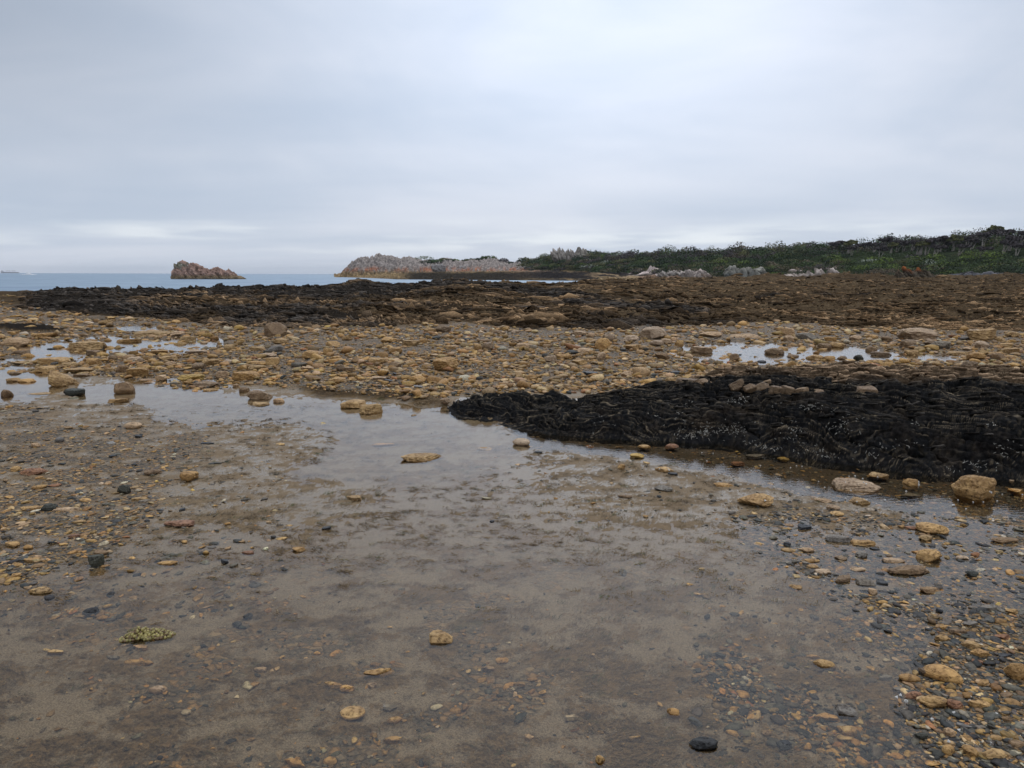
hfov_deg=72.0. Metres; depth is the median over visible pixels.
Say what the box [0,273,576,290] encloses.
sea
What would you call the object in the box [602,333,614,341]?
rock
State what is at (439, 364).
rock
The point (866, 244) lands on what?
tree
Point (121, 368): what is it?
rock
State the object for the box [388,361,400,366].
rock
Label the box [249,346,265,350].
rock
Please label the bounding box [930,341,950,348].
rock
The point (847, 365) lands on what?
outcrop slates
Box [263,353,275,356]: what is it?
rock
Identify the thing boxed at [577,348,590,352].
rock
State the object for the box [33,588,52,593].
rock
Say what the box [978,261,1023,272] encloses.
bush
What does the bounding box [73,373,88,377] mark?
rock
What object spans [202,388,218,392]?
rock
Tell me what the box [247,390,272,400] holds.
rock
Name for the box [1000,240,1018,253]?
tree
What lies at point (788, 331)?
rock
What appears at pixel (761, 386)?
tan block
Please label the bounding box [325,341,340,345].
rock
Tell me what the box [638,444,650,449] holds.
rock
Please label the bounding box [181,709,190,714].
rock
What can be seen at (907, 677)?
rock
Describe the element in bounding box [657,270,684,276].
shore rock
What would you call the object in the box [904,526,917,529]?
rock
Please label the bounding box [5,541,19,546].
rock
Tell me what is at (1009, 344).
rock
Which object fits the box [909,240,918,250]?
tree
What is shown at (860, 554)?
rock
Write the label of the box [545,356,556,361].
rock
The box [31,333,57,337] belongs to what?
rock
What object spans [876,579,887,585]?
slate piece
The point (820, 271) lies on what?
shore rock
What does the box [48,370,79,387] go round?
rock
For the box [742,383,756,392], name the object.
tan block
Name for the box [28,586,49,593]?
rock
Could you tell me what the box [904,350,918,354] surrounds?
rock
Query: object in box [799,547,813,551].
rock
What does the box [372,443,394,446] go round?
rock
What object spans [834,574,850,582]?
rock
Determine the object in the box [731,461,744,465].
rock
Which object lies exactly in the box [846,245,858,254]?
tree
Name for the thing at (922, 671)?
rock
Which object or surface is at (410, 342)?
rock
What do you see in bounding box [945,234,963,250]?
tree
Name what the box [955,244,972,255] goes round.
tree
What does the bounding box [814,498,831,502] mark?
rock
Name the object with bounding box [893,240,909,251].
tree
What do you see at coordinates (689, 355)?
rock
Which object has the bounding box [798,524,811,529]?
slate piece
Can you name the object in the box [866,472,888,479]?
rock
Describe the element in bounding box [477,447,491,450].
rock
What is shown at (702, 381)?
tan block
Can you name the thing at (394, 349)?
rock
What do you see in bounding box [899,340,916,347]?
rock
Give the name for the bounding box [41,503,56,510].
rock
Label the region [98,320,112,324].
rock
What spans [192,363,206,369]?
rock
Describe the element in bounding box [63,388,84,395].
rock
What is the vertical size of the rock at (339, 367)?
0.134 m
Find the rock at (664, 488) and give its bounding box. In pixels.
[654,485,672,491]
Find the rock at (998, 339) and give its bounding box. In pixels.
[994,337,1005,341]
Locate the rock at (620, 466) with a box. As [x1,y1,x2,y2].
[617,464,624,469]
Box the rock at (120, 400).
[107,398,128,402]
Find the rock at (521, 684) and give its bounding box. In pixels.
[514,682,525,686]
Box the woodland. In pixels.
[414,225,1023,276]
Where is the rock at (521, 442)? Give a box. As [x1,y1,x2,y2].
[513,438,529,445]
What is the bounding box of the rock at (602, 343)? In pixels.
[594,338,610,348]
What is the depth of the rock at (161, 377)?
10.62 m
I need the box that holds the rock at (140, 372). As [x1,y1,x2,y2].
[126,367,148,376]
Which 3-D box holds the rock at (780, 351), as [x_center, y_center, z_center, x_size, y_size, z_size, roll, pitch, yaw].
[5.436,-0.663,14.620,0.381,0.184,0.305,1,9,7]
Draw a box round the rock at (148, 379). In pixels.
[138,378,154,381]
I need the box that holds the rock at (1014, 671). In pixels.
[1003,663,1023,679]
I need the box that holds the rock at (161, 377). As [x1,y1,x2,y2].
[155,375,166,379]
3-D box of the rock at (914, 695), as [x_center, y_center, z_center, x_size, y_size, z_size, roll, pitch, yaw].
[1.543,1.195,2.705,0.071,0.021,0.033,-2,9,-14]
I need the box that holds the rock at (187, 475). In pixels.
[179,471,198,480]
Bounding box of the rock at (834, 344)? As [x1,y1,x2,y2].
[830,342,844,346]
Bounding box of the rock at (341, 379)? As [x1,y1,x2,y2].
[329,377,345,382]
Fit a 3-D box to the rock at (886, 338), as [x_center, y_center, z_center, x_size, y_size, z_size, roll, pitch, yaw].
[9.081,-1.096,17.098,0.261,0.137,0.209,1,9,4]
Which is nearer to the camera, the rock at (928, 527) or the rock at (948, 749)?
the rock at (948, 749)
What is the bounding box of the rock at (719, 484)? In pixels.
[714,482,732,486]
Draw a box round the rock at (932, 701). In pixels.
[919,695,947,707]
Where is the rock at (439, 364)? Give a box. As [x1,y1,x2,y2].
[432,357,458,371]
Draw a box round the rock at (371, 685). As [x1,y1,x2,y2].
[367,682,376,687]
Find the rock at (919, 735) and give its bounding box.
[914,732,927,738]
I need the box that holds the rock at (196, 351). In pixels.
[187,350,207,354]
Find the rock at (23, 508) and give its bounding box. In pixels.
[20,505,42,510]
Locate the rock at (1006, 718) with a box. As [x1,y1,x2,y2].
[1001,716,1012,720]
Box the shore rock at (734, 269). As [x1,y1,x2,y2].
[722,265,766,276]
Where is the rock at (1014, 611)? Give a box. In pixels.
[1005,609,1017,613]
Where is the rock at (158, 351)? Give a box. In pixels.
[149,350,167,353]
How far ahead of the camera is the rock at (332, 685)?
2.78 m
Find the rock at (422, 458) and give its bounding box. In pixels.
[400,453,443,463]
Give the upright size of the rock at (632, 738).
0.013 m
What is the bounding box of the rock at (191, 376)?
[177,374,204,380]
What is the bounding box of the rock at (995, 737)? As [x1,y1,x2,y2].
[990,735,1001,740]
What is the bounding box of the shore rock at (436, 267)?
[431,263,445,271]
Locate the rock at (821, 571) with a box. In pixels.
[815,568,830,574]
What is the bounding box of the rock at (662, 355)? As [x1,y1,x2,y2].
[655,352,669,359]
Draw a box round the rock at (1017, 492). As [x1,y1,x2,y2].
[1007,488,1023,495]
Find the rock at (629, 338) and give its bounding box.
[623,335,638,341]
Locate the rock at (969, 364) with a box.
[960,361,977,367]
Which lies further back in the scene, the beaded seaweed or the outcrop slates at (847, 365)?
the outcrop slates at (847, 365)
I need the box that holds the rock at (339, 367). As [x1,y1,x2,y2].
[336,364,343,370]
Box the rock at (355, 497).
[346,495,361,500]
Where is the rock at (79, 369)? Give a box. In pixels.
[63,367,93,372]
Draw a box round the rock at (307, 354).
[302,350,317,358]
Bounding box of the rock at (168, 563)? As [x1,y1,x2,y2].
[157,561,177,565]
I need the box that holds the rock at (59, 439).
[55,437,64,441]
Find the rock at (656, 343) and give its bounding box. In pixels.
[649,340,663,345]
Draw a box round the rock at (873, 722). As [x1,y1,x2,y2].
[867,720,880,725]
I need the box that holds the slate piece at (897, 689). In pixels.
[892,687,902,692]
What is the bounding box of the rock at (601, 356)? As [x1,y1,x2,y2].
[597,352,605,360]
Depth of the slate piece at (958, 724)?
2.51 m
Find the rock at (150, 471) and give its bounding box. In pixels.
[143,469,161,474]
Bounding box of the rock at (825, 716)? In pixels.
[812,713,838,720]
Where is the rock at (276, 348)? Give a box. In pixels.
[267,345,282,352]
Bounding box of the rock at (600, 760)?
[595,755,604,765]
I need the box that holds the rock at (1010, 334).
[1004,331,1019,336]
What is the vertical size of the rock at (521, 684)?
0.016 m
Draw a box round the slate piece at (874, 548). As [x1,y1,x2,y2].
[869,547,879,550]
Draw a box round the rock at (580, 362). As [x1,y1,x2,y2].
[572,359,587,364]
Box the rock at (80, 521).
[71,520,85,522]
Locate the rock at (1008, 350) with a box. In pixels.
[1002,348,1019,353]
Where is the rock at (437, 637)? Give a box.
[429,630,452,644]
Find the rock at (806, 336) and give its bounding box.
[795,333,816,340]
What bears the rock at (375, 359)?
on the ground
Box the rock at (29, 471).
[20,468,47,475]
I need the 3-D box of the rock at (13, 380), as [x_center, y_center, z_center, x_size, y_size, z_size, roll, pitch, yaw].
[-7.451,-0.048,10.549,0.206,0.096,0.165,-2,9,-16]
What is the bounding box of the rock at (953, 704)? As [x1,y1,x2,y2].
[946,699,962,708]
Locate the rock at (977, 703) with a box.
[968,700,990,708]
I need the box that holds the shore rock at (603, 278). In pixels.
[598,276,630,279]
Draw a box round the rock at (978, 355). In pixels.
[966,352,985,359]
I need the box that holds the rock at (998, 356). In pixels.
[989,353,1005,359]
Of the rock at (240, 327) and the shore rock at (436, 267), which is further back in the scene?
the shore rock at (436, 267)
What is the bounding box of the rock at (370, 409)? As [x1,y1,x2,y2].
[359,403,382,414]
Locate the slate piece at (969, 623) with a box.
[963,620,977,625]
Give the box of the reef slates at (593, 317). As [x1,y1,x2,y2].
[9,272,1023,331]
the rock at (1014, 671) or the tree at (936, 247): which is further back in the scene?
the tree at (936, 247)
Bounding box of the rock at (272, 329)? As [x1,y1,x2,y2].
[264,322,287,336]
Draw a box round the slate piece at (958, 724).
[956,722,971,728]
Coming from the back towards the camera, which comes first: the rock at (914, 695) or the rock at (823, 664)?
the rock at (823, 664)
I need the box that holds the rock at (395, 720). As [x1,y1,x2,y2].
[387,716,401,723]
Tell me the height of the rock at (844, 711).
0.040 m
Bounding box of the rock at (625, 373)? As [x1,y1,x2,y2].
[620,371,631,376]
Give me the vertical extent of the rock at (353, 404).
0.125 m
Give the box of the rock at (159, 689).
[149,685,167,693]
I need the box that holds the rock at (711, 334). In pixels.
[698,331,722,336]
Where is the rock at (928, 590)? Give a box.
[920,586,939,593]
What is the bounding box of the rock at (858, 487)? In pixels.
[832,478,880,496]
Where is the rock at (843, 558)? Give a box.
[834,556,847,560]
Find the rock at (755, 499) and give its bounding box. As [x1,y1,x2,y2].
[737,493,773,506]
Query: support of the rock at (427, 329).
on the ground
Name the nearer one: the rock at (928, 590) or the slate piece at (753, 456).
the rock at (928, 590)
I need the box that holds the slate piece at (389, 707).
[383,704,397,711]
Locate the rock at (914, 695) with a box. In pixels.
[905,691,921,699]
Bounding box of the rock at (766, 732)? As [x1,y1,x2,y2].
[762,730,771,735]
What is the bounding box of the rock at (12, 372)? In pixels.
[9,371,22,375]
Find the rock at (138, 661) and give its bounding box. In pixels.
[124,659,153,665]
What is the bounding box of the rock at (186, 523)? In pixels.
[164,520,194,526]
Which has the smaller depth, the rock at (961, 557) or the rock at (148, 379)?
the rock at (961, 557)
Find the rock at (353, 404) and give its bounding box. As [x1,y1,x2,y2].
[340,399,365,408]
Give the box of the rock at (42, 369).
[34,366,56,372]
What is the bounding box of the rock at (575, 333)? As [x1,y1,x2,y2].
[571,331,587,335]
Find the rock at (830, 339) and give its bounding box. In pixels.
[824,337,836,340]
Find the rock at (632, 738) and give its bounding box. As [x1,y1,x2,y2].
[628,735,640,740]
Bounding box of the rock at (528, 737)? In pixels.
[524,734,533,740]
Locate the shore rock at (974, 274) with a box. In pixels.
[949,271,1021,275]
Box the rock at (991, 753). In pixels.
[981,748,1007,759]
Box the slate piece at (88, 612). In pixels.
[82,607,99,616]
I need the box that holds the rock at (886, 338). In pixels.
[880,336,891,341]
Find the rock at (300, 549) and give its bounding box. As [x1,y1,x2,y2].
[292,547,304,551]
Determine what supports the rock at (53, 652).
on the ground
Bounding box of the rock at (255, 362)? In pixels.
[248,361,265,363]
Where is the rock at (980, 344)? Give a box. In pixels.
[972,341,988,348]
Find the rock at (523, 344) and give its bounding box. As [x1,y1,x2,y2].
[517,343,531,347]
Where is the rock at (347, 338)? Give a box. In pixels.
[342,335,351,340]
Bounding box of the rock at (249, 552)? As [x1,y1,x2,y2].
[241,550,253,554]
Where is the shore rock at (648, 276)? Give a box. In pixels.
[636,275,680,278]
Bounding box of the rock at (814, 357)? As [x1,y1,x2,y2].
[805,355,822,359]
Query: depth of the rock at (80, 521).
4.54 m
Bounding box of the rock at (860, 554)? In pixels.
[855,551,867,557]
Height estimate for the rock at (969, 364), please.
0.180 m
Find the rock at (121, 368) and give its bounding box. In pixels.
[116,365,128,371]
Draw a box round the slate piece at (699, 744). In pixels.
[689,737,717,751]
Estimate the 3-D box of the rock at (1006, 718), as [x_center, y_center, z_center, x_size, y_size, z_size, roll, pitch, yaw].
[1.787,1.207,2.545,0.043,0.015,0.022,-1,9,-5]
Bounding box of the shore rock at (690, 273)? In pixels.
[679,269,711,276]
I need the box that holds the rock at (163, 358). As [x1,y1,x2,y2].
[159,356,176,360]
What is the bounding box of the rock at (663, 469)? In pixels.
[655,467,673,471]
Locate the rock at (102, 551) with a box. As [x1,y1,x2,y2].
[94,549,108,554]
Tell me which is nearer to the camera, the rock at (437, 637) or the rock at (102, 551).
the rock at (437, 637)
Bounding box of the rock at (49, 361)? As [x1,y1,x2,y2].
[37,357,70,364]
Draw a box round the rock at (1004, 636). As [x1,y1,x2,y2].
[994,634,1009,639]
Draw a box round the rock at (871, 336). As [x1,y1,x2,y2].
[866,334,878,338]
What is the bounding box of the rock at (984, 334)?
[967,328,996,340]
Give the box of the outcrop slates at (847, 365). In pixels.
[509,360,1023,448]
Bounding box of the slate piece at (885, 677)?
[879,674,891,680]
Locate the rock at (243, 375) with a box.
[232,371,259,380]
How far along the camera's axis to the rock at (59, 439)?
6.74 m
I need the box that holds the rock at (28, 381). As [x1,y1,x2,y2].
[17,378,35,383]
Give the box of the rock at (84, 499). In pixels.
[79,498,90,501]
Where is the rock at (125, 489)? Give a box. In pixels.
[117,485,130,493]
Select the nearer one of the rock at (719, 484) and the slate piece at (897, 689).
the slate piece at (897, 689)
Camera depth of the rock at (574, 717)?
2.58 m
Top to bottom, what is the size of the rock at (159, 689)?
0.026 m
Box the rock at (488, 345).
[482,342,492,349]
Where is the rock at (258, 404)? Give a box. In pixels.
[252,402,269,406]
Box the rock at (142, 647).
[133,645,147,650]
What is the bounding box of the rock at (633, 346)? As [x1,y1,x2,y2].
[625,344,640,349]
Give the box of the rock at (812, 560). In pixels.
[804,558,819,561]
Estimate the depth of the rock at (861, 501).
5.00 m
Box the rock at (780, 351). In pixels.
[764,348,783,354]
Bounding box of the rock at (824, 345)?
[817,343,831,348]
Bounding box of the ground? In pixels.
[0,272,1023,767]
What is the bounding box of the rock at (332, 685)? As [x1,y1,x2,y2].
[324,681,341,688]
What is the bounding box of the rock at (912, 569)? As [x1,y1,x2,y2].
[887,565,928,574]
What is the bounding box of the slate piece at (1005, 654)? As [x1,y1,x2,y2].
[999,653,1011,656]
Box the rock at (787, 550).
[781,548,795,551]
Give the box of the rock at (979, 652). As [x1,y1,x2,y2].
[970,648,991,656]
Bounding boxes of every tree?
[827,240,843,249]
[843,239,858,253]
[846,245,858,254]
[862,242,872,250]
[871,242,885,251]
[873,245,888,257]
[877,236,892,243]
[887,242,898,252]
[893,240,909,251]
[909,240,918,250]
[915,240,931,254]
[917,238,937,254]
[930,245,948,254]
[936,235,950,251]
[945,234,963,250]
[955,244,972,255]
[963,235,975,244]
[965,237,979,249]
[975,231,993,245]
[975,246,994,256]
[982,225,1004,243]
[991,229,1015,242]
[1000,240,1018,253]
[1005,236,1022,250]
[1008,242,1023,255]
[1018,231,1023,241]
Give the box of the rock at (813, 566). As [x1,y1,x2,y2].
[807,564,817,568]
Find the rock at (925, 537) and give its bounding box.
[918,535,931,540]
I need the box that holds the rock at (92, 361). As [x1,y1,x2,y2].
[85,358,102,365]
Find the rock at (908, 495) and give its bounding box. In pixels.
[899,493,920,497]
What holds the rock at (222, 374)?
on the ground
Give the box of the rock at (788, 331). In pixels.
[780,327,794,335]
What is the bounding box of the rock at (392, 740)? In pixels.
[383,736,401,744]
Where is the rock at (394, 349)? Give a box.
[388,347,402,353]
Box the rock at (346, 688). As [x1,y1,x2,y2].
[340,685,354,691]
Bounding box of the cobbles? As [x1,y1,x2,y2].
[0,294,1023,400]
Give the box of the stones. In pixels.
[2,310,1005,761]
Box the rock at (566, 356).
[556,354,572,358]
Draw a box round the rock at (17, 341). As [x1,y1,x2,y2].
[1,337,29,345]
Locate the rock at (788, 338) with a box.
[783,335,793,340]
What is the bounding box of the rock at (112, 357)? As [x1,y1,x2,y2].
[108,355,116,359]
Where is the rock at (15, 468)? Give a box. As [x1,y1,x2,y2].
[10,466,21,470]
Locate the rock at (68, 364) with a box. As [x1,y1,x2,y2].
[62,362,81,366]
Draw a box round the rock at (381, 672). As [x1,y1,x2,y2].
[363,668,393,676]
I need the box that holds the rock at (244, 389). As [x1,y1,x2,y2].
[239,387,249,392]
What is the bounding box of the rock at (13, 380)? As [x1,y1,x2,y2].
[6,378,19,383]
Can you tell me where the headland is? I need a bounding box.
[334,243,1023,280]
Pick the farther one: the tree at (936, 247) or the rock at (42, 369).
the tree at (936, 247)
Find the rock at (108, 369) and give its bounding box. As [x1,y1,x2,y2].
[104,368,115,371]
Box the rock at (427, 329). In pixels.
[424,327,435,331]
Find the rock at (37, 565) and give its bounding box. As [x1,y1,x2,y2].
[30,563,44,567]
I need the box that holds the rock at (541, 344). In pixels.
[539,342,550,346]
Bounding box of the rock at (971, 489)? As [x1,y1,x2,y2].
[951,475,996,504]
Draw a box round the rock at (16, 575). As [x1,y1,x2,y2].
[11,573,20,577]
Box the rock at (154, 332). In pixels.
[134,330,170,336]
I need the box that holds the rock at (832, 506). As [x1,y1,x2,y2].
[826,504,840,509]
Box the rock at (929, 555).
[916,549,942,562]
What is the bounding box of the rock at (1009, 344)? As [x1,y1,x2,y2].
[997,343,1013,345]
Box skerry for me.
[170,260,245,278]
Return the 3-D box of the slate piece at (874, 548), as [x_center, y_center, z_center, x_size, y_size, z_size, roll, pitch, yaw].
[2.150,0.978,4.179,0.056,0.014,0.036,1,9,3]
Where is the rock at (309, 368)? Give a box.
[300,366,313,370]
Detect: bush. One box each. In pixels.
[863,268,897,274]
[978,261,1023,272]
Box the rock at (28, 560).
[24,557,39,562]
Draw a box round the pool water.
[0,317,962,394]
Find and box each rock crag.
[550,247,576,261]
[575,247,587,256]
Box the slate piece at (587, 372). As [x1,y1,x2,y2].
[583,371,597,374]
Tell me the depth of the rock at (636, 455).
6.24 m
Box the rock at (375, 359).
[368,357,386,363]
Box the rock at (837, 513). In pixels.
[830,511,843,515]
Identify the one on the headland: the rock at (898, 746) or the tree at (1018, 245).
the tree at (1018, 245)
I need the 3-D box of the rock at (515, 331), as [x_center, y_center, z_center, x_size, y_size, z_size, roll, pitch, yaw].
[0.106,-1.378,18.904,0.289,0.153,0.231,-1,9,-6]
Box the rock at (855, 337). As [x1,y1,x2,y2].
[849,335,861,339]
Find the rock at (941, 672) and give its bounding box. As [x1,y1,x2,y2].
[923,664,963,683]
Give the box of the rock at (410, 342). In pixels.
[402,340,418,345]
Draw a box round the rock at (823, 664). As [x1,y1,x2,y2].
[812,659,835,669]
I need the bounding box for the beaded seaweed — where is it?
[119,626,175,642]
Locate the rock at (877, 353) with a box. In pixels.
[870,351,891,355]
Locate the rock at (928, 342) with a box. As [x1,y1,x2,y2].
[923,340,934,344]
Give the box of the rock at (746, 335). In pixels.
[730,333,760,338]
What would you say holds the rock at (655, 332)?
on the ground
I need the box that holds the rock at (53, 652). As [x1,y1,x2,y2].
[47,649,63,654]
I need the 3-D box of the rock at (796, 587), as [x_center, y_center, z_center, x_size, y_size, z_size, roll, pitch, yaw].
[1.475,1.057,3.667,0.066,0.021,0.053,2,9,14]
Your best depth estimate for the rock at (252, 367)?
11.50 m
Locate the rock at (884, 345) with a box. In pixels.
[880,344,893,347]
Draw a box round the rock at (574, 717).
[565,714,577,720]
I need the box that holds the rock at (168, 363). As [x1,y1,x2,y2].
[164,361,176,365]
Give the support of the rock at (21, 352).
on the ground
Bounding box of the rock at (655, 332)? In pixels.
[640,326,666,338]
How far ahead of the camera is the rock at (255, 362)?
12.63 m
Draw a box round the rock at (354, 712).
[340,705,365,719]
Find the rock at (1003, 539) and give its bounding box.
[991,537,1018,542]
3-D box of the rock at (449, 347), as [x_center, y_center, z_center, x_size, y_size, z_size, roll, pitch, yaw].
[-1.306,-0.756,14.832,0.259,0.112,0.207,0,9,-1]
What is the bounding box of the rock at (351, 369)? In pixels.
[342,367,354,371]
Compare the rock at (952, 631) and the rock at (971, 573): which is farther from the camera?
the rock at (971, 573)
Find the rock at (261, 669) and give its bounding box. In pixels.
[254,667,266,671]
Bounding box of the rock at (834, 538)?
[825,534,851,542]
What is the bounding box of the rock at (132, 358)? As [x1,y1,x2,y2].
[127,357,143,359]
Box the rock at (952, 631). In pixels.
[948,629,966,633]
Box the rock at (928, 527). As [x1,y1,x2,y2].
[915,522,949,534]
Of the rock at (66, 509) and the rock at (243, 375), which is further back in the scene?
the rock at (243, 375)
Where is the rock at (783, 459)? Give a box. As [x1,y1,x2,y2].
[777,457,788,461]
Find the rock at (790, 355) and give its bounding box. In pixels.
[786,354,798,358]
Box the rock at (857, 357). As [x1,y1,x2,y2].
[853,355,863,358]
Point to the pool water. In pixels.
(40, 351)
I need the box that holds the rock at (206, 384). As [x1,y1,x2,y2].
[193,381,219,386]
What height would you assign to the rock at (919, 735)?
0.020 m
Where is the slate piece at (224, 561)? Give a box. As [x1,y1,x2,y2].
[221,559,228,564]
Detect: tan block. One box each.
[675,378,696,383]
[692,378,711,384]
[729,379,743,391]
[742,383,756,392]
[756,382,769,390]
[768,385,782,393]
[781,385,795,394]
[795,387,808,392]
[856,386,877,392]
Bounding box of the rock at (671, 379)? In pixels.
[665,377,677,380]
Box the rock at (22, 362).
[12,360,33,363]
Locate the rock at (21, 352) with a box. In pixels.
[10,350,30,354]
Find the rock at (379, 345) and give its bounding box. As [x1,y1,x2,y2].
[376,344,385,347]
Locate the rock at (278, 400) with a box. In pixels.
[273,398,284,402]
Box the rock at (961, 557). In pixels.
[955,555,968,558]
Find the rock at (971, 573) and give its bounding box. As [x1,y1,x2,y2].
[965,570,978,576]
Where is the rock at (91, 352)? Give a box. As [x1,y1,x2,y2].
[86,350,99,355]
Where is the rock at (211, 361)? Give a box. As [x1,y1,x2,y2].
[202,359,219,364]
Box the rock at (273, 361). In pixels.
[265,357,279,365]
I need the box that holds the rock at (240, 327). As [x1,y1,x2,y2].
[234,325,243,330]
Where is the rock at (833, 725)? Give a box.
[826,723,846,729]
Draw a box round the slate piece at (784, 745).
[776,739,791,750]
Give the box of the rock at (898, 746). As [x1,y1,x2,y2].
[893,744,901,749]
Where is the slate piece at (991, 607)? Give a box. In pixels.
[980,605,996,609]
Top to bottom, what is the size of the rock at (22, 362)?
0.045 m
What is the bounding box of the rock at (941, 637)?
[934,635,948,640]
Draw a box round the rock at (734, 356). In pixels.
[729,353,739,360]
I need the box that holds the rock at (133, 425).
[124,422,141,428]
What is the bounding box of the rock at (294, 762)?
[284,758,304,767]
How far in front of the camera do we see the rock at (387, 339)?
16.30 m
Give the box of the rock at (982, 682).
[977,679,988,686]
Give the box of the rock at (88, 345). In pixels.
[67,341,106,349]
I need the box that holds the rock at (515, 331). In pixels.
[511,330,520,333]
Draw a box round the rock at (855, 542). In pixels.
[850,539,875,545]
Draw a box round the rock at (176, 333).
[169,331,184,335]
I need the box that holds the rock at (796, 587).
[789,584,801,589]
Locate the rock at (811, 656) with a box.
[806,654,819,658]
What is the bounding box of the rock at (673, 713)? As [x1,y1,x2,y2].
[667,708,679,718]
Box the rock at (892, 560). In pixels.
[882,557,905,563]
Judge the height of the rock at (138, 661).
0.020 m
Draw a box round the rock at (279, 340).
[273,338,288,343]
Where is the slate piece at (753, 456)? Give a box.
[745,454,764,458]
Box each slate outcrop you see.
[446,390,570,421]
[491,361,1023,487]
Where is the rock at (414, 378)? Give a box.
[409,375,425,382]
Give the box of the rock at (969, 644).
[960,641,983,647]
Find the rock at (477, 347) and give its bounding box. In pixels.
[473,344,481,350]
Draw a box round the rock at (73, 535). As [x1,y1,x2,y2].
[68,534,80,537]
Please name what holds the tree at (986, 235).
on the headland
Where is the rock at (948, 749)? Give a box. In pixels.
[942,744,954,755]
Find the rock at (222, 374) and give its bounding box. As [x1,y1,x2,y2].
[216,371,227,378]
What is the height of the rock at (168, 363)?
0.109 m
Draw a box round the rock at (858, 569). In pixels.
[850,567,864,571]
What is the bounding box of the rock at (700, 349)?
[689,346,712,353]
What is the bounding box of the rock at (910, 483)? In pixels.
[902,478,917,489]
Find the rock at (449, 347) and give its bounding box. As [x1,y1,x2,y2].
[444,345,455,349]
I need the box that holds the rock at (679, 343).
[675,340,683,346]
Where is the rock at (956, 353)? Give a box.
[947,351,970,354]
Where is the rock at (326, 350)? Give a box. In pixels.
[323,347,332,354]
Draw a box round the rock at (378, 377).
[372,376,386,380]
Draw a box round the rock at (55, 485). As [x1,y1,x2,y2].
[48,483,61,486]
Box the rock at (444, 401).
[440,398,449,404]
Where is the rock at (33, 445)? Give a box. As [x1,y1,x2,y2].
[31,443,40,447]
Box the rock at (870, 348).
[865,346,877,350]
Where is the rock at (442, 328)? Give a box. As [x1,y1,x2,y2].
[435,324,450,332]
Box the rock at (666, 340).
[661,338,671,343]
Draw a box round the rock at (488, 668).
[481,666,494,671]
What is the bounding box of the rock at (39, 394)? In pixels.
[26,392,51,396]
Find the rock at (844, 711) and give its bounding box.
[833,704,858,718]
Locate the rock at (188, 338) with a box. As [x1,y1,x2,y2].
[179,336,195,340]
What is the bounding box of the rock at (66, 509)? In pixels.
[52,507,80,511]
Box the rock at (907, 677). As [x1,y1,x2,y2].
[899,673,920,681]
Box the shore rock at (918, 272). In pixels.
[894,266,933,277]
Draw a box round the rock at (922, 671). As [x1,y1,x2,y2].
[918,668,925,675]
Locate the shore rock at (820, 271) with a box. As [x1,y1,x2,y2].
[804,268,838,276]
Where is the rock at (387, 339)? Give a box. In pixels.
[380,337,396,342]
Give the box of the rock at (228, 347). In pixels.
[224,344,235,350]
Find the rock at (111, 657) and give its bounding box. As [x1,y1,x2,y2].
[107,655,119,659]
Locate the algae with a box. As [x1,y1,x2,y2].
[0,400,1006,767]
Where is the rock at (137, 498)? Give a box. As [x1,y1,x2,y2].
[131,497,147,500]
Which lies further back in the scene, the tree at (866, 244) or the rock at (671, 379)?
the tree at (866, 244)
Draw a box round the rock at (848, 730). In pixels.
[837,726,856,736]
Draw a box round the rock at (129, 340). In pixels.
[116,339,141,341]
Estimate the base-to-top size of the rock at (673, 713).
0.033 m
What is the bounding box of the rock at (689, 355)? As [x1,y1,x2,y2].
[684,354,692,358]
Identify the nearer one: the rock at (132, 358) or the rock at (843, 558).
the rock at (843, 558)
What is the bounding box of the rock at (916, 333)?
[896,328,938,339]
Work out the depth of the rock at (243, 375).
10.58 m
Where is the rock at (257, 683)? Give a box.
[250,681,259,687]
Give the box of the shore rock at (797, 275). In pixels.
[784,273,804,276]
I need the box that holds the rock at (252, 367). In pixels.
[248,365,266,370]
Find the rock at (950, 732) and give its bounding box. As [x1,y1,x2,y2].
[944,727,955,736]
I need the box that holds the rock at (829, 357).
[821,356,835,359]
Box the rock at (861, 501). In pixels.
[848,497,870,505]
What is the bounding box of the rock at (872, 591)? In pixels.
[868,588,876,594]
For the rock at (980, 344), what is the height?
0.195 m
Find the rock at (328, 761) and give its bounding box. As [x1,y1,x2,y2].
[323,756,336,765]
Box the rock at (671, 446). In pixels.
[665,444,678,449]
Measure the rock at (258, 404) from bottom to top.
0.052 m
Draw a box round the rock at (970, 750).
[961,744,978,756]
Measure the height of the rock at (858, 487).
0.097 m
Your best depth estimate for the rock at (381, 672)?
2.87 m
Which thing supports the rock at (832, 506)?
on the ground
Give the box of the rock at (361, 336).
[356,334,368,337]
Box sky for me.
[0,0,1023,273]
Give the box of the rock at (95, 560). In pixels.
[88,554,104,567]
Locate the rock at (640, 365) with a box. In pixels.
[634,364,646,366]
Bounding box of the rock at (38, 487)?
[31,485,47,489]
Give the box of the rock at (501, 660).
[496,657,508,663]
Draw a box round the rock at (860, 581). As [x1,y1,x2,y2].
[856,577,875,586]
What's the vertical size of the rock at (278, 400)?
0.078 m
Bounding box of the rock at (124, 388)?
[114,382,134,394]
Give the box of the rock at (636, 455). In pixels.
[630,453,643,457]
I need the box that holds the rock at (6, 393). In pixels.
[0,389,14,397]
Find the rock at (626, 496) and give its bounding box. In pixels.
[618,494,631,497]
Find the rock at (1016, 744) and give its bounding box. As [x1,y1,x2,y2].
[1008,739,1023,749]
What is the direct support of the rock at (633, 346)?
on the ground
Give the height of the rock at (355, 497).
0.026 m
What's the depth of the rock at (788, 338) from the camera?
17.06 m

